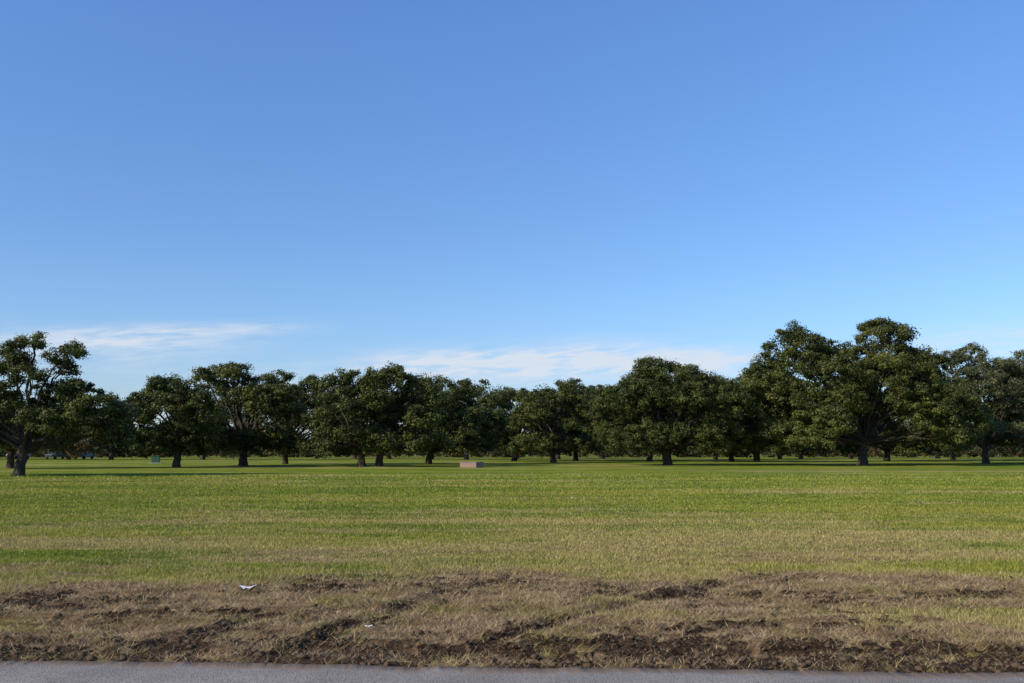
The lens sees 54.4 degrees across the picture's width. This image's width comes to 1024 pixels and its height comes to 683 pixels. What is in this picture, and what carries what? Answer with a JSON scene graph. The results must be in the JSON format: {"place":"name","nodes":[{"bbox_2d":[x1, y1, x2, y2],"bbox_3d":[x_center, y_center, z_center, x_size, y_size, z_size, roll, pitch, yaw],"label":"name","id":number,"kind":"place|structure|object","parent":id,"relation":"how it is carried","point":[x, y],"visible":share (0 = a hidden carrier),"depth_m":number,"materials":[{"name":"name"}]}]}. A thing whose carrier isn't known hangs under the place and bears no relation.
{"place":"outdoors","nodes":[
{"label":"outdoors","id":0,"kind":"place"},
{"bbox_2d":[460,462,482,467],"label":"brick planter","id":1,"kind":"object","parent":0,"point":[471,464],"visible":1,"depth_m":95.66,"materials":[{"name":"brick"}]},
{"bbox_2d":[0,452,1023,672],"bbox_3d":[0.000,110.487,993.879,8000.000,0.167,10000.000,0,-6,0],"label":"ground","id":2,"kind":"structure","parent":0,"point":[565,465],"depth_m":11.29,"materials":[{"name":"green plant"}]},
{"bbox_2d":[0,396,84,468],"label":"live oak tree","id":3,"kind":"object","parent":2,"relation":"on","point":[12,451],"visible":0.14,"depth_m":91.09,"materials":[{"name":"green plant"}]},
{"bbox_2d":[45,452,64,458],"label":"parked car","id":4,"kind":"object","parent":2,"relation":"on","point":[47,456],"visible":0.69,"depth_m":190.53,"materials":[{"name":"paint"}]},
{"bbox_2d":[0,330,139,475],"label":"live oak tree","id":5,"kind":"object","parent":2,"relation":"on","point":[74,416],"visible":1,"depth_m":65.29,"materials":[{"name":"green plant"}]},
{"bbox_2d":[75,453,94,458],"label":"parked car","id":6,"kind":"object","parent":2,"relation":"on","point":[90,455],"visible":0.57,"depth_m":190.42,"materials":[{"name":"paint"}]},
{"bbox_2d":[151,456,161,462],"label":"utility cabinet","id":7,"kind":"object","parent":2,"relation":"on","point":[155,459],"visible":0.86,"depth_m":128.73,"materials":[{"name":"metal"}]},
{"bbox_2d":[95,373,234,467],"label":"live oak tree","id":8,"kind":"object","parent":2,"relation":"on","point":[177,399],"visible":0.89,"depth_m":94.40,"materials":[{"name":"green plant"}]},
{"bbox_2d":[181,361,310,465],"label":"live oak tree","id":9,"kind":"object","parent":2,"relation":"on","point":[265,397],"visible":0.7,"depth_m":104.75,"materials":[{"name":"green plant"}]},
{"bbox_2d":[264,374,357,463],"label":"live oak tree","id":10,"kind":"object","parent":2,"relation":"on","point":[310,381],"visible":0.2,"depth_m":119.51,"materials":[{"name":"green plant"}]},
{"bbox_2d":[300,367,404,466],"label":"live oak tree","id":11,"kind":"object","parent":2,"relation":"on","point":[336,437],"visible":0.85,"depth_m":100.23,"materials":[{"name":"green plant"}]},
{"bbox_2d":[346,360,456,466],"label":"live oak tree","id":12,"kind":"object","parent":2,"relation":"on","point":[384,380],"visible":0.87,"depth_m":100.57,"materials":[{"name":"green plant"}]},
{"bbox_2d":[54,439,834,458],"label":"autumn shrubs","id":13,"kind":"object","parent":2,"relation":"on","point":[82,445],"visible":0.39,"depth_m":171.53,"materials":[{"name":"green plant"}]},
{"bbox_2d":[390,373,509,463],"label":"live oak tree","id":14,"kind":"object","parent":2,"relation":"on","point":[483,422],"visible":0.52,"depth_m":117.63,"materials":[{"name":"green plant"}]},
{"bbox_2d":[0,472,1023,675],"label":"grass","id":15,"kind":"structure","parent":2,"relation":"on","point":[141,492],"depth_m":16.63,"materials":[{"name":"green plant"}]},
{"bbox_2d":[240,585,256,588],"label":"paper litter","id":16,"kind":"object","parent":15,"relation":"on","point":[243,587],"visible":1,"depth_m":11.36,"materials":[{"name":"white paper"}]},
{"bbox_2d":[0,570,1023,672],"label":"soil clods","id":17,"kind":"object","parent":2,"relation":"on","point":[468,649],"visible":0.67,"depth_m":8.37,"materials":[{"name":"brown soil"}]},
{"bbox_2d":[0,378,1023,459],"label":"distant trees","id":18,"kind":"object","parent":2,"relation":"on","point":[97,449],"visible":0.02,"depth_m":180.75,"materials":[{"name":"green plant"}]},
{"bbox_2d":[0,444,1023,457],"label":"brush hedgerow","id":19,"kind":"object","parent":2,"relation":"on","point":[874,452],"visible":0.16,"depth_m":235.51,"materials":[{"name":"green plant"}]},
{"bbox_2d":[462,387,561,460],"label":"live oak tree","id":20,"kind":"object","parent":2,"relation":"on","point":[499,399],"visible":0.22,"depth_m":152.89,"materials":[{"name":"green plant"}]},
{"bbox_2d":[55,589,1023,664],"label":"turf clumps","id":21,"kind":"object","parent":2,"relation":"on","point":[189,636],"visible":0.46,"depth_m":8.49,"materials":[{"name":"green plant"}]},
{"bbox_2d":[505,377,609,462],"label":"live oak tree","id":22,"kind":"object","parent":2,"relation":"on","point":[537,407],"visible":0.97,"depth_m":133.27,"materials":[{"name":"green plant"}]},
{"bbox_2d":[530,385,636,460],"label":"live oak tree","id":23,"kind":"object","parent":2,"relation":"on","point":[589,391],"visible":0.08,"depth_m":162.56,"materials":[{"name":"green plant"}]},
{"bbox_2d":[580,377,713,460],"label":"live oak tree","id":24,"kind":"object","parent":2,"relation":"on","point":[588,430],"visible":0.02,"depth_m":152.18,"materials":[{"name":"green plant"}]},
{"bbox_2d":[583,354,754,464],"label":"live oak tree","id":25,"kind":"object","parent":2,"relation":"on","point":[690,389],"visible":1,"depth_m":109.23,"materials":[{"name":"green plant"}]},
{"bbox_2d":[687,378,753,461],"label":"live oak tree","id":26,"kind":"object","parent":2,"relation":"on","point":[730,454],"visible":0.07,"depth_m":144.76,"materials":[{"name":"green plant"}]},
{"bbox_2d":[697,374,806,461],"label":"live oak tree","id":27,"kind":"object","parent":2,"relation":"on","point":[776,448],"visible":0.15,"depth_m":141.91,"materials":[{"name":"green plant"}]},
{"bbox_2d":[725,316,996,464],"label":"live oak tree","id":28,"kind":"object","parent":2,"relation":"on","point":[953,407],"visible":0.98,"depth_m":110.01,"materials":[{"name":"green plant"}]},
{"bbox_2d":[818,354,944,460],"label":"live oak tree","id":29,"kind":"object","parent":2,"relation":"on","point":[914,448],"visible":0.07,"depth_m":152.17,"materials":[{"name":"green plant"}]},
{"bbox_2d":[918,341,1023,463],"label":"live oak tree","id":30,"kind":"object","parent":2,"relation":"on","point":[974,371],"visible":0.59,"depth_m":124.53,"materials":[{"name":"green plant"}]},
{"bbox_2d":[975,358,1023,453],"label":"live oak tree","id":31,"kind":"object","parent":2,"relation":"on","point":[1020,417],"visible":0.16,"depth_m":129.96,"materials":[{"name":"green plant"}]},
{"bbox_2d":[0,661,1023,682],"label":"asphalt road","id":32,"kind":"structure","parent":0,"point":[106,672],"depth_m":7.26,"materials":[{"name":"grey asphalt"}]},
{"bbox_2d":[0,0,1023,447],"label":"sky","id":33,"kind":"structure","parent":0,"point":[529,194],"materials":[{"name":"blue"}]}
]}

